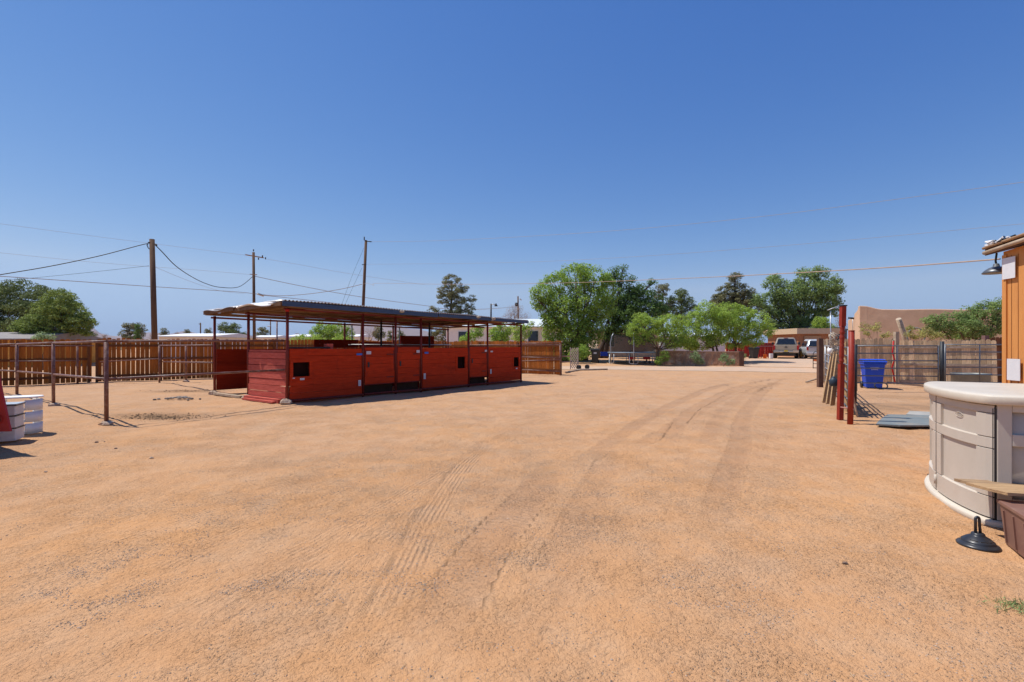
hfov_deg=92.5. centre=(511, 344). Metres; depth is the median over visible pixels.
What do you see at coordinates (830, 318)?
antenna mast
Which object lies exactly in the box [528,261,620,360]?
elm tree
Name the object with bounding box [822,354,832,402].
leaning board
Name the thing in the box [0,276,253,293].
overhead wire
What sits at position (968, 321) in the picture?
elm tree
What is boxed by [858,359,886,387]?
recycling bin
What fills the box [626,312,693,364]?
mesquite tree
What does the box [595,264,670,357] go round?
mulberry tree
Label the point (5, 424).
red board
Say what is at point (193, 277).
overhead wire
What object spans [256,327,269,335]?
pine tree
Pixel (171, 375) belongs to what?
pipe fence
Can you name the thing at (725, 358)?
weed clump
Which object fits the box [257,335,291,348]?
shed building
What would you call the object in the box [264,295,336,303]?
overhead wire
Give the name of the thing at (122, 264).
overhead wire
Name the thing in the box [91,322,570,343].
hills
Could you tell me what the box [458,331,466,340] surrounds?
window
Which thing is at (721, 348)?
mobile home
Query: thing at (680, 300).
pine tree
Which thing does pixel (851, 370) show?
round post
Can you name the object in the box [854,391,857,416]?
board stack
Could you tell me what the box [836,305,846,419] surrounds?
post
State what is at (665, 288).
pine tree
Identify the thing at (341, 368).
stall shelter
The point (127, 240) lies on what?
overhead wire
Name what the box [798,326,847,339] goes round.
garage building
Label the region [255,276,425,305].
overhead wire
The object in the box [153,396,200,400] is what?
rubble pile
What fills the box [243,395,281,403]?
timber
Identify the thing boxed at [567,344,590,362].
weed clump
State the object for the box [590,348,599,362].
trash can
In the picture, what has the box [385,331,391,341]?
distant tree
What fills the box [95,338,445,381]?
picket fence
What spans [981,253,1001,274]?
barn lamp
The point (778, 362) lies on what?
driveway
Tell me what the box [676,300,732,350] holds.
mesquite tree
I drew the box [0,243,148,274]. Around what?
overhead wire
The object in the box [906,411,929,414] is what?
plywood sheet
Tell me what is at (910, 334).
shrub
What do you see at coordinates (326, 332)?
elm tree
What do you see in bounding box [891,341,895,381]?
red rope
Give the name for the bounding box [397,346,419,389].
stall door
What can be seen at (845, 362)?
leaning board
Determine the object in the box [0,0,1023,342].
sky
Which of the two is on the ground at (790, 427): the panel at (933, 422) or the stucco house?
the stucco house
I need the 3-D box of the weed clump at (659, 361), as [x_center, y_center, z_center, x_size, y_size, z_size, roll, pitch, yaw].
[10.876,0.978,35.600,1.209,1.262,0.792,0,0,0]
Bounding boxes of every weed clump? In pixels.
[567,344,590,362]
[654,350,669,364]
[690,351,704,365]
[718,352,735,365]
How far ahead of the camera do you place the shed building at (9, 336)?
36.22 m
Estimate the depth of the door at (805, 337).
49.90 m
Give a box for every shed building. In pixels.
[0,332,101,366]
[158,333,262,359]
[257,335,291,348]
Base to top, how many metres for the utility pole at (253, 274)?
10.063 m
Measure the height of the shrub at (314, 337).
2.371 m
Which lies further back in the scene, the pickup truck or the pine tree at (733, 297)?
the pine tree at (733, 297)
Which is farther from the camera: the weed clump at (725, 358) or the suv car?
the suv car
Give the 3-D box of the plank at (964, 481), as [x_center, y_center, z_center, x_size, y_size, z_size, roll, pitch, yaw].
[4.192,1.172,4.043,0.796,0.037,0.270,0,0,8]
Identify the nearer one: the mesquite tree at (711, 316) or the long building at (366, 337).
the mesquite tree at (711, 316)
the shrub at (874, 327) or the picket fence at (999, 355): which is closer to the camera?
the picket fence at (999, 355)
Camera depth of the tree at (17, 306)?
45.05 m
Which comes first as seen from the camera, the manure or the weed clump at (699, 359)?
the manure
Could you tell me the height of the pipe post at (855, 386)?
1.561 m
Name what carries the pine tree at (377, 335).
on the ground at (790, 427)
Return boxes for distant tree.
[158,328,169,334]
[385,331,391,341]
[397,330,404,338]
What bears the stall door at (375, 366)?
in the stall shelter
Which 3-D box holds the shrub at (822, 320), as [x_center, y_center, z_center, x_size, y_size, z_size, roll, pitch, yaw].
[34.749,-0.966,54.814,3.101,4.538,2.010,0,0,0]
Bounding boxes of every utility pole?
[148,239,157,339]
[245,249,265,339]
[360,237,371,340]
[515,296,521,318]
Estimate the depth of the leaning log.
23.25 m
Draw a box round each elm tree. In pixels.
[307,321,355,339]
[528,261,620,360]
[747,264,847,331]
[919,296,1001,349]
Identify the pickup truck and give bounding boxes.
[772,338,799,358]
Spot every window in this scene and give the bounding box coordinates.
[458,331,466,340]
[528,330,538,340]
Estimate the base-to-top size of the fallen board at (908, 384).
0.205 m
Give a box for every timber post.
[817,338,822,386]
[826,339,829,374]
[893,332,898,382]
[981,335,988,370]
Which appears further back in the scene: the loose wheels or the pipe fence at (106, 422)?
the loose wheels
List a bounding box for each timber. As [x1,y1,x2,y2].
[213,392,242,397]
[242,398,275,402]
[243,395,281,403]
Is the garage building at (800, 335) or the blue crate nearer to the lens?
the blue crate
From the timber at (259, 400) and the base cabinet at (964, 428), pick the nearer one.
the base cabinet at (964, 428)
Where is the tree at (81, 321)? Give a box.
[6,287,99,336]
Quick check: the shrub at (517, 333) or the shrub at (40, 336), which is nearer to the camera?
the shrub at (40, 336)
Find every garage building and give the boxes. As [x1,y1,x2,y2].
[764,328,839,356]
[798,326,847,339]
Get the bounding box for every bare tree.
[365,324,376,340]
[835,317,847,336]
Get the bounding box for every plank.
[954,478,1023,485]
[966,482,1023,496]
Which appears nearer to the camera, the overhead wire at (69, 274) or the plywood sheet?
the plywood sheet
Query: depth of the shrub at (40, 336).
29.81 m
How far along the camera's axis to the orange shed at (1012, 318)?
6.53 m
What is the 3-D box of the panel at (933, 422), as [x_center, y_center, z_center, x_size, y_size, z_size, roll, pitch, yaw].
[4.561,0.993,5.298,0.076,0.967,0.756,0,0,39]
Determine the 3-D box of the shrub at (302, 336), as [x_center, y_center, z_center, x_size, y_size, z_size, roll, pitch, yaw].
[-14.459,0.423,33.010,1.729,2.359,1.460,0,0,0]
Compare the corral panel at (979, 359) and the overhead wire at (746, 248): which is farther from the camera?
the overhead wire at (746, 248)
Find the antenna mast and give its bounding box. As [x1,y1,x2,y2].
[827,304,841,339]
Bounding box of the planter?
[997,499,1023,557]
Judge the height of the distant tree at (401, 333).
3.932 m
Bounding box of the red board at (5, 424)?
[0,377,11,431]
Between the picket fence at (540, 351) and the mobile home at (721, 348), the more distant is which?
the mobile home at (721, 348)
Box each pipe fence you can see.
[0,340,113,425]
[10,345,179,383]
[107,340,284,381]
[470,342,560,374]
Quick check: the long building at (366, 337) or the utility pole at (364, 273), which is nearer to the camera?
the utility pole at (364, 273)
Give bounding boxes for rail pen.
[753,346,773,357]
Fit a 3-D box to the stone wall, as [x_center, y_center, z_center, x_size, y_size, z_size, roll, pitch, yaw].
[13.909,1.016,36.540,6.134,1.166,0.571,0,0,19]
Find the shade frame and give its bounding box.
[276,322,431,348]
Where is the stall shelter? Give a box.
[203,299,528,404]
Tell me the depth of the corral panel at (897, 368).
16.09 m
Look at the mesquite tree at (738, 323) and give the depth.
39.55 m
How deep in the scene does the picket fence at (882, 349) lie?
19.54 m
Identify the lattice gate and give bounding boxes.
[570,347,578,368]
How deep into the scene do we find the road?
31.47 m
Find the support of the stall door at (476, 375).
in the stall shelter
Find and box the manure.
[91,412,241,420]
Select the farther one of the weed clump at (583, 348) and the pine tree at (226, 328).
the pine tree at (226, 328)
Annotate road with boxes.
[562,366,816,372]
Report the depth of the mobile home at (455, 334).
45.00 m
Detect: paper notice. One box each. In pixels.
[1002,256,1015,279]
[1007,359,1019,380]
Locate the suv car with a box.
[799,339,816,358]
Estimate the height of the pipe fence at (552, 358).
1.724 m
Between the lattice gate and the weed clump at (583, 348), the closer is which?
the lattice gate
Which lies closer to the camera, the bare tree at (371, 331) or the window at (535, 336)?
the window at (535, 336)
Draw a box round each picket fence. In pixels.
[0,339,91,385]
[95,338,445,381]
[444,340,561,374]
[726,342,774,356]
[823,338,894,382]
[899,339,997,382]
[989,337,1001,381]
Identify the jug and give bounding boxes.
[829,376,836,385]
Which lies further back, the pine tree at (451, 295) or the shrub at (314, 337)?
the pine tree at (451, 295)
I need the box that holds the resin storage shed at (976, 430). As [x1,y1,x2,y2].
[924,381,1023,527]
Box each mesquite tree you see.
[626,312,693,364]
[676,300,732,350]
[711,301,776,350]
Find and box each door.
[364,346,394,392]
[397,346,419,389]
[470,346,486,383]
[804,336,820,356]
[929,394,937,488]
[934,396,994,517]
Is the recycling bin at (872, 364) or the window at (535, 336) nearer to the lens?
the recycling bin at (872, 364)
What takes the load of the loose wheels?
on the road
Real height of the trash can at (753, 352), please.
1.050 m
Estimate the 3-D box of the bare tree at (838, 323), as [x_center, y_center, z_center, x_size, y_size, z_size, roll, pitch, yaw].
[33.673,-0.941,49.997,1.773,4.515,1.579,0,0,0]
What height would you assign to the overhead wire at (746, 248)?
2.078 m
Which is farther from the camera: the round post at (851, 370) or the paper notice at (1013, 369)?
the round post at (851, 370)
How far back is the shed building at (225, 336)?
42.57 m
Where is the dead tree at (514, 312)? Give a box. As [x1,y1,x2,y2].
[502,304,530,318]
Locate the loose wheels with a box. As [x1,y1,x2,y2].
[576,365,589,368]
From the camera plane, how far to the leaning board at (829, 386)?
12.94 m
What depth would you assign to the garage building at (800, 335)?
50.00 m
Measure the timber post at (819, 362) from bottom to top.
1.780 m
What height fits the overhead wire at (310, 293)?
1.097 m
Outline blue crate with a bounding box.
[600,352,607,355]
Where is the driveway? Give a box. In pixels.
[744,359,816,367]
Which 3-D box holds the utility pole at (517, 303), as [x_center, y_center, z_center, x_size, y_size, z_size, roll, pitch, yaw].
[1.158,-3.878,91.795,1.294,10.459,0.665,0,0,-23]
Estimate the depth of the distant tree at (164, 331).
84.88 m
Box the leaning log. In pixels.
[896,318,906,341]
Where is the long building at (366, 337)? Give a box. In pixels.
[289,334,374,348]
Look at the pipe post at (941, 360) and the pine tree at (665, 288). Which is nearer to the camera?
the pipe post at (941, 360)
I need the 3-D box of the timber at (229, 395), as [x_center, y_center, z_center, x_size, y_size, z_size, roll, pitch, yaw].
[-8.483,1.505,14.636,1.650,0.060,0.120,0,0,35]
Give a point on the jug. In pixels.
(833, 381)
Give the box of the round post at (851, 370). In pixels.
[840,330,854,424]
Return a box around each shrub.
[30,331,57,369]
[290,334,307,344]
[306,334,322,342]
[331,332,354,339]
[459,326,483,341]
[488,325,512,341]
[509,321,534,341]
[811,316,836,327]
[858,322,892,347]
[903,325,945,351]
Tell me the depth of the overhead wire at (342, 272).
47.37 m
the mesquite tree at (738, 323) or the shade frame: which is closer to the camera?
the shade frame
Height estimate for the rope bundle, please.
0.538 m
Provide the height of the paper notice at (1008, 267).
0.285 m
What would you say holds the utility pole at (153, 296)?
on the ground at (790, 427)
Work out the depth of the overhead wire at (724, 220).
28.23 m
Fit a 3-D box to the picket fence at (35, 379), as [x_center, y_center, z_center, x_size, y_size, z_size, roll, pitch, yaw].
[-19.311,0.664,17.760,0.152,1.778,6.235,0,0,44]
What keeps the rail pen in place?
on the ground at (790, 427)
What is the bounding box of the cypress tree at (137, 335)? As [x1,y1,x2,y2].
[133,324,141,342]
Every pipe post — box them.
[854,344,857,402]
[940,341,943,380]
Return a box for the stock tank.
[950,372,990,381]
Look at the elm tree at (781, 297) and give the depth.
59.37 m
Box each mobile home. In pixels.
[446,319,563,345]
[588,329,658,356]
[659,333,724,350]
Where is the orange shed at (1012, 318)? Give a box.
[982,233,1023,383]
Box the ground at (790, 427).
[0,347,1023,681]
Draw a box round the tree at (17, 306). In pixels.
[0,278,84,331]
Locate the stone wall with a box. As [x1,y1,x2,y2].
[656,350,743,365]
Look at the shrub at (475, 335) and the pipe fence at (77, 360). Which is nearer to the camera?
the pipe fence at (77, 360)
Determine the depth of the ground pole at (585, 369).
29.49 m
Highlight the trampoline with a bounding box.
[607,333,656,363]
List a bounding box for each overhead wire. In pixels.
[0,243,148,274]
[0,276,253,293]
[1,266,143,280]
[5,224,240,254]
[6,253,250,274]
[156,246,251,287]
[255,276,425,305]
[263,284,361,295]
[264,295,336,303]
[269,259,423,284]
[364,258,1000,284]
[384,182,1021,241]
[445,224,1016,263]
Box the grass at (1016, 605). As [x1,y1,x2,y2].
[976,593,1023,614]
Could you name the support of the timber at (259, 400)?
on the ground at (790, 427)
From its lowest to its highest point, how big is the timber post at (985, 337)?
1.900 m
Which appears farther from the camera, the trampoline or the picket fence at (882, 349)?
the trampoline
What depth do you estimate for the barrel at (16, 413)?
7.76 m
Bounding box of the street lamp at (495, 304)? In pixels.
[490,303,497,316]
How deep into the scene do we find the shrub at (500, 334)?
33.77 m
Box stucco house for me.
[848,306,1001,372]
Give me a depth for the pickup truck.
44.21 m
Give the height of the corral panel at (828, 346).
1.490 m
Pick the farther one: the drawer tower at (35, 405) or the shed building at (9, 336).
the shed building at (9, 336)
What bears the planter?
on the ground at (790, 427)
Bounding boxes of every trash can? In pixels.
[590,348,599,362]
[748,347,759,358]
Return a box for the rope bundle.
[829,332,839,354]
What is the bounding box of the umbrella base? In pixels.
[955,516,1001,551]
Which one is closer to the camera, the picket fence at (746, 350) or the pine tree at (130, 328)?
the picket fence at (746, 350)
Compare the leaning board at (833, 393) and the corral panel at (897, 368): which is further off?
the corral panel at (897, 368)
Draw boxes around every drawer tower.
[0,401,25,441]
[4,395,43,433]
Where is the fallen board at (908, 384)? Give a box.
[887,381,923,386]
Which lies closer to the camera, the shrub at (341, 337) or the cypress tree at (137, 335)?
the shrub at (341, 337)
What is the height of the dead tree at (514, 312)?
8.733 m
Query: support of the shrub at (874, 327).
on the ground at (790, 427)
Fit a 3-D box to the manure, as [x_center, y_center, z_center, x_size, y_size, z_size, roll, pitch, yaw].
[-7.542,1.563,10.603,3.287,0.090,1.162,0,0,0]
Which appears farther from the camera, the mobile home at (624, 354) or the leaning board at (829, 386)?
the mobile home at (624, 354)
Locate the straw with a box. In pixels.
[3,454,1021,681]
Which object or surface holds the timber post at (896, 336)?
on the ground at (790, 427)
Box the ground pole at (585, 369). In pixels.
[565,368,607,372]
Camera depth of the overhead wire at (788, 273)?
12.23 m
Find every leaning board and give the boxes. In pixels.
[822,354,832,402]
[826,344,838,403]
[829,351,838,405]
[844,342,847,411]
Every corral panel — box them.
[825,345,831,380]
[837,346,847,406]
[857,345,938,383]
[944,344,1001,382]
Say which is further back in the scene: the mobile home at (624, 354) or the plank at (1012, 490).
the mobile home at (624, 354)
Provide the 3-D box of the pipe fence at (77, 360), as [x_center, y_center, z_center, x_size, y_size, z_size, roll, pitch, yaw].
[-16.112,0.806,19.336,5.321,1.572,0.864,0,0,-21]
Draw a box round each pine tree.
[117,322,147,338]
[218,322,245,334]
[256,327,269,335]
[372,327,386,340]
[426,273,477,340]
[654,283,675,326]
[668,288,697,325]
[708,272,760,342]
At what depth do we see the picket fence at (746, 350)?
49.33 m
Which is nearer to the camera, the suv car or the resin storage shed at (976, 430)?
the resin storage shed at (976, 430)
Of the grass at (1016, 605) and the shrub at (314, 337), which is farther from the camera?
the shrub at (314, 337)
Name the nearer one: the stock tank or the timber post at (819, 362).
the stock tank
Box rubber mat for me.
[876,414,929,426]
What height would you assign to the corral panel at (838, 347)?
1.470 m
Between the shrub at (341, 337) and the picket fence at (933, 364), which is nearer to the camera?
the picket fence at (933, 364)
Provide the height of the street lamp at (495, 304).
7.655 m
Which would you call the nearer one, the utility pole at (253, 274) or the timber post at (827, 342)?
the timber post at (827, 342)

